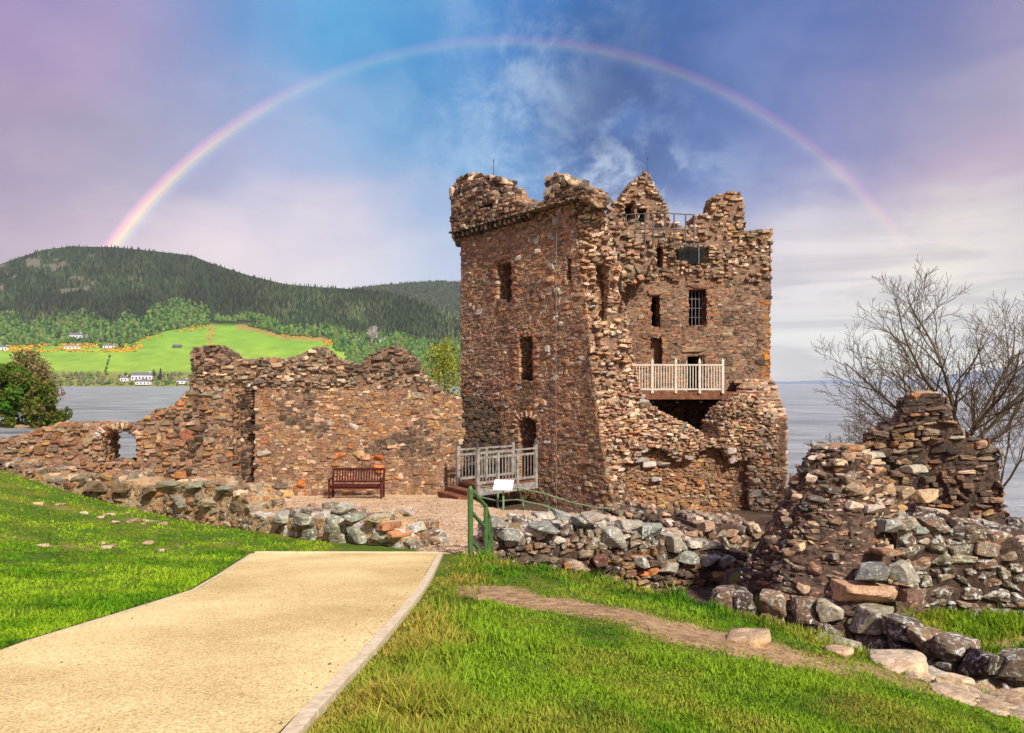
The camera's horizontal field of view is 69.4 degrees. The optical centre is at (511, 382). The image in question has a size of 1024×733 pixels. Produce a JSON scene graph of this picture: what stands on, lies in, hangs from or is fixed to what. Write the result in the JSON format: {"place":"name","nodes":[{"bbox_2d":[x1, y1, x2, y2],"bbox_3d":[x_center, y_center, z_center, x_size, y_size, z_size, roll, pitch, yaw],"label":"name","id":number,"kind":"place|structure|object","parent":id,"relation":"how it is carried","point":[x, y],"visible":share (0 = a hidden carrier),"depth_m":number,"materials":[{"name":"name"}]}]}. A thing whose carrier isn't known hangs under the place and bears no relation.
{"place":"outdoors","nodes":[
{"label":"outdoors","id":0,"kind":"place"},
{"bbox_2d":[0,422,31,426],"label":"shore","id":1,"kind":"structure","parent":0,"point":[21,425],"depth_m":161.17,"materials":[{"name":"beige sand"}]},
{"bbox_2d":[0,382,19,417],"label":"shore tree","id":2,"kind":"object","parent":1,"relation":"on","point":[5,394],"visible":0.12,"depth_m":162.68,"materials":[{"name":"green plant"}]},
{"bbox_2d":[0,362,56,427],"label":"shore tree","id":3,"kind":"object","parent":1,"relation":"on","point":[18,377],"visible":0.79,"depth_m":159.08,"materials":[{"name":"green plant"}]},
{"bbox_2d":[8,349,65,421],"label":"shore tree","id":4,"kind":"object","parent":1,"relation":"on","point":[33,365],"visible":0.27,"depth_m":169.23,"materials":[{"name":"green plant"}]},
{"bbox_2d":[20,377,72,428],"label":"shore tree","id":5,"kind":"object","parent":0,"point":[37,395],"visible":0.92,"depth_m":156.46,"materials":[{"name":"green plant"}]},
{"bbox_2d":[0,553,435,732],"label":"path","id":6,"kind":"structure","parent":0,"point":[123,677],"depth_m":5.02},
{"bbox_2d":[0,246,460,386],"bbox_3d":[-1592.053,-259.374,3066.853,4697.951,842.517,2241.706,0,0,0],"label":"hills","id":7,"kind":"structure","parent":0,"point":[243,339],"depth_m":2431.55,"materials":[{"name":"green plant"}]},
{"bbox_2d":[0,345,8,349],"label":"house","id":8,"kind":"structure","parent":7,"relation":"on","point":[4,347],"depth_m":2294.54,"materials":[{"name":"grey stone"}]},
{"bbox_2d":[64,344,80,348],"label":"house","id":9,"kind":"structure","parent":7,"relation":"on","point":[77,346],"depth_m":2304.81,"materials":[{"name":"white"}]},
{"bbox_2d":[69,332,82,338],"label":"house","id":10,"kind":"structure","parent":7,"relation":"on","point":[77,335],"depth_m":2432.10,"materials":[{"name":"grey stone"}]},
{"bbox_2d":[104,355,110,371],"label":"field hedge","id":11,"kind":"object","parent":7,"relation":"on","point":[107,363],"visible":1,"depth_m":2103.25,"materials":[{"name":"green plant"}]},
{"bbox_2d":[103,344,115,347],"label":"house","id":12,"kind":"structure","parent":7,"relation":"on","point":[109,345],"depth_m":2302.92,"materials":[{"name":"grey stone"}]},
{"bbox_2d":[120,375,128,380],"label":"house","id":13,"kind":"structure","parent":7,"relation":"on","point":[124,378],"depth_m":1963.25,"materials":[{"name":"grey stone"}]},
{"bbox_2d":[131,372,153,379],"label":"house","id":14,"kind":"structure","parent":7,"relation":"on","point":[141,375],"depth_m":1969.60,"materials":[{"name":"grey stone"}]},
{"bbox_2d":[135,380,151,384],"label":"house","id":15,"kind":"structure","parent":7,"relation":"on","point":[143,382],"depth_m":1948.17,"materials":[{"name":"grey stone"}]},
{"bbox_2d":[2,325,332,351],"bbox_3d":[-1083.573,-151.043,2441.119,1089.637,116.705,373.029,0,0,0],"label":"gorse","id":16,"kind":"object","parent":7,"relation":"on","point":[126,349],"visible":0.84,"depth_m":2323.52,"materials":[{"name":"plant"}]},
{"bbox_2d":[172,344,181,347],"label":"house","id":17,"kind":"structure","parent":7,"relation":"on","point":[176,345],"depth_m":2324.91,"materials":[{"name":"grey stone"}]},
{"bbox_2d":[176,378,188,383],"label":"house","id":18,"kind":"structure","parent":7,"relation":"on","point":[181,381],"depth_m":1952.08,"materials":[{"name":"grey stone"}]},
{"bbox_2d":[0,244,460,345],"bbox_3d":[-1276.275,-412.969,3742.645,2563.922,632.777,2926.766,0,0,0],"label":"conifer forest","id":19,"kind":"object","parent":7,"relation":"on","point":[442,327],"visible":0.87,"depth_m":2971.64,"materials":[{"name":"green plant"}]},
{"bbox_2d":[0,296,460,386],"bbox_3d":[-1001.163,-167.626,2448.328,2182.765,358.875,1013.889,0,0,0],"label":"broadleaf wood","id":20,"kind":"object","parent":7,"relation":"on","point":[67,325],"visible":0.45,"depth_m":2479.20,"materials":[{"name":"green plant"}]},
{"bbox_2d":[366,326,377,340],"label":"pale tree","id":21,"kind":"object","parent":7,"relation":"on","point":[375,333],"visible":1,"depth_m":2378.52,"materials":[{"name":"grey plant"}]},
{"bbox_2d":[362,281,460,316],"bbox_3d":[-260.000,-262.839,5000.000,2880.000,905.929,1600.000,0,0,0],"label":"ridge","id":22,"kind":"structure","parent":0,"point":[456,312],"depth_m":4995.12,"materials":[{"name":"green plant"}]},
{"bbox_2d":[0,470,1023,732],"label":"ground","id":23,"kind":"structure","parent":0,"point":[680,630],"depth_m":8.37,"materials":[{"name":"green plant"}]},
{"bbox_2d":[0,469,334,646],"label":"bank grass","id":24,"kind":"structure","parent":23,"relation":"on","point":[84,610],"depth_m":9.05,"materials":[{"name":"green plant"}]},
{"bbox_2d":[2,551,442,732],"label":"path edging","id":25,"kind":"object","parent":23,"relation":"on","point":[309,712],"visible":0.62,"depth_m":5.18,"materials":[{"name":"concrete"}]},
{"bbox_2d":[0,457,448,548],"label":"boulder wall","id":26,"kind":"structure","parent":23,"relation":"on","point":[230,501],"depth_m":15.18,"materials":[{"name":"stone"}]},
{"bbox_2d":[0,345,501,498],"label":"curtain wall","id":27,"kind":"structure","parent":23,"relation":"on","point":[306,422],"depth_m":26.21,"materials":[{"name":"stone"}]},
{"bbox_2d":[13,497,613,729],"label":"pebbles","id":28,"kind":"object","parent":23,"relation":"on","point":[431,549],"visible":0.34,"depth_m":17.66,"materials":[{"name":"stone"}]},
{"bbox_2d":[328,468,384,498],"bbox_3d":[-5.246,3.405,25.029,1.810,0.987,0.720,0,0,0],"label":"bench","id":29,"kind":"object","parent":23,"relation":"on","point":[333,486],"visible":0.99,"depth_m":25.25,"materials":[{"name":"red wood"}]},
{"bbox_2d":[422,335,460,395],"bbox_3d":[-3.738,0.796,40.127,4.349,6.778,3.344,0,0,24],"label":"young tree","id":30,"kind":"object","parent":23,"relation":"on","point":[445,365],"visible":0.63,"depth_m":39.71,"materials":[{"name":"green plant"}]},
{"bbox_2d":[468,486,492,555],"bbox_3d":[-0.462,2.518,11.557,0.118,1.900,0.786,0,0,26],"label":"handrail","id":31,"kind":"object","parent":23,"relation":"on","point":[486,525],"visible":0.68,"depth_m":11.41,"materials":[{"name":"green metal"}]},
{"bbox_2d":[437,437,537,499],"bbox_3d":[-0.844,2.958,25.873,3.544,1.915,1.573,0,0,-39],"label":"footbridge","id":32,"kind":"object","parent":23,"relation":"on","point":[459,490],"visible":0.94,"depth_m":25.85,"materials":[{"name":"grey wood"}]},
{"bbox_2d":[493,480,513,509],"bbox_3d":[-0.238,3.285,20.600,0.540,1.135,0.334,0,0,10],"label":"information board","id":33,"kind":"object","parent":23,"relation":"on","point":[503,485],"visible":0.82,"depth_m":20.59,"materials":[{"name":"white paint"}]},
{"bbox_2d":[33,502,1023,726],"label":"scattered stones","id":34,"kind":"object","parent":23,"relation":"on","point":[955,686],"visible":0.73,"depth_m":6.41,"materials":[{"name":"grey stone"}]},
{"bbox_2d":[477,485,622,516],"bbox_3d":[0.905,3.677,20.313,5.117,1.444,0.321,0,0,41],"label":"moat railing","id":35,"kind":"object","parent":23,"relation":"on","point":[548,506],"visible":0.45,"depth_m":20.34,"materials":[{"name":"green metal"}]},
{"bbox_2d":[477,509,748,590],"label":"ditch wall","id":36,"kind":"structure","parent":23,"relation":"on","point":[655,555],"depth_m":12.57,"materials":[{"name":"stone"}]},
{"bbox_2d":[448,156,788,510],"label":"ruined tower","id":37,"kind":"structure","parent":23,"relation":"on","point":[618,351],"depth_m":27.33,"materials":[{"name":"stone"}]},
{"bbox_2d":[649,338,659,363],"bbox_3d":[6.059,-1.334,31.529,0.614,1.270,0.200,0,0,-2],"label":"blind window","id":38,"kind":"structure","parent":37,"relation":"in","point":[654,346],"depth_m":31.63,"materials":[{"name":"brown stone"}]},
{"bbox_2d":[588,500,744,522],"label":"rubble bank","id":39,"kind":"structure","parent":23,"relation":"on","point":[644,512],"depth_m":22.41,"materials":[{"name":"stone"}]},
{"bbox_2d":[660,510,766,557],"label":"sunken wall","id":40,"kind":"structure","parent":23,"relation":"on","point":[727,529],"depth_m":15.83,"materials":[{"name":"stone"}]},
{"bbox_2d":[726,627,770,647],"bbox_3d":[1.977,2.144,6.190,0.357,0.117,0.380,0,0,18],"label":"rock","id":41,"kind":"object","parent":23,"relation":"on","point":[755,637],"visible":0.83,"depth_m":6.11,"materials":[{"name":"stone"}]},
{"bbox_2d":[814,633,862,651],"bbox_3d":[3.233,2.572,7.342,0.460,0.115,0.428,0,0,25],"label":"rock","id":42,"kind":"object","parent":23,"relation":"on","point":[851,642],"visible":0.34,"depth_m":7.22,"materials":[{"name":"stone"}]},
{"bbox_2d":[824,644,853,658],"bbox_3d":[2.905,2.401,6.560,0.235,0.114,0.249,0,0,0],"label":"rock","id":43,"kind":"object","parent":23,"relation":"on","point":[844,651],"visible":0.63,"depth_m":6.51,"materials":[{"name":"stone"}]},
{"bbox_2d":[733,441,949,640],"bbox_3d":[4.641,2.357,11.001,2.936,2.946,2.848,0,0,40],"label":"rubble mound","id":44,"kind":"object","parent":23,"relation":"on","point":[830,526],"visible":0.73,"depth_m":10.45,"materials":[{"name":"stone"}]},
{"bbox_2d":[804,411,889,449],"bbox_3d":[9.086,1.886,19.585,2.417,2.290,1.574,0,0,0],"label":"bare shrub","id":45,"kind":"object","parent":23,"relation":"on","point":[854,433],"visible":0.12,"depth_m":19.73,"materials":[{"name":"brown plant"}]},
{"bbox_2d":[708,585,1023,689],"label":"block kerb","id":46,"kind":"structure","parent":23,"relation":"on","point":[957,653],"depth_m":9.13,"materials":[{"name":"stone"}]},
{"bbox_2d":[866,649,928,675],"bbox_3d":[3.524,2.562,6.744,0.522,0.166,0.541,0,0,22],"label":"rock","id":47,"kind":"object","parent":23,"relation":"on","point":[918,661],"visible":0.61,"depth_m":6.70,"materials":[{"name":"stone"}]},
{"bbox_2d":[811,254,1023,458],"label":"bare tree","id":48,"kind":"object","parent":23,"relation":"on","point":[1011,361],"visible":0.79,"depth_m":21.49,"materials":[{"name":"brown plant"}]},
{"bbox_2d":[860,390,1009,522],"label":"jagged wall","id":49,"kind":"structure","parent":23,"relation":"on","point":[963,466],"depth_m":14.82,"materials":[{"name":"stone"}]},
{"bbox_2d":[880,601,1023,655],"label":"patch grass","id":50,"kind":"structure","parent":23,"relation":"on","point":[1008,624],"depth_m":9.80,"materials":[{"name":"green plant"}]},
{"bbox_2d":[887,502,1023,616],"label":"lichened wall","id":51,"kind":"structure","parent":23,"relation":"on","point":[958,562],"depth_m":10.29,"materials":[{"name":"stone"}]},
{"bbox_2d":[949,364,1023,496],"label":"bare tree","id":52,"kind":"object","parent":23,"relation":"on","point":[972,419],"visible":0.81,"depth_m":20.07,"materials":[{"name":"brown plant"}]},
{"bbox_2d":[0,384,1023,517],"bbox_3d":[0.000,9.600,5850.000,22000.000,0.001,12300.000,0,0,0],"label":"loch water","id":53,"kind":"structure","parent":0,"point":[812,415],"depth_m":247.86,"materials":[{"name":"grey liquid"}]},
{"bbox_2d":[0,0,1023,381],"label":"sky","id":54,"kind":"structure","parent":0,"point":[325,143],"materials":[{"name":"blue"}]},
{"bbox_2d":[302,545,1023,732],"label":"lawn grass","id":55,"kind":"structure","parent":0,"point":[400,692],"depth_m":4.66,"materials":[{"name":"green plant"}]},
{"bbox_2d":[775,366,1023,383],"bbox_3d":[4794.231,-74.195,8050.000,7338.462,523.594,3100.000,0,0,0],"label":"distant hills","id":56,"kind":"structure","parent":0,"point":[953,380],"depth_m":7766.18,"materials":[{"name":"grey"}]}
]}

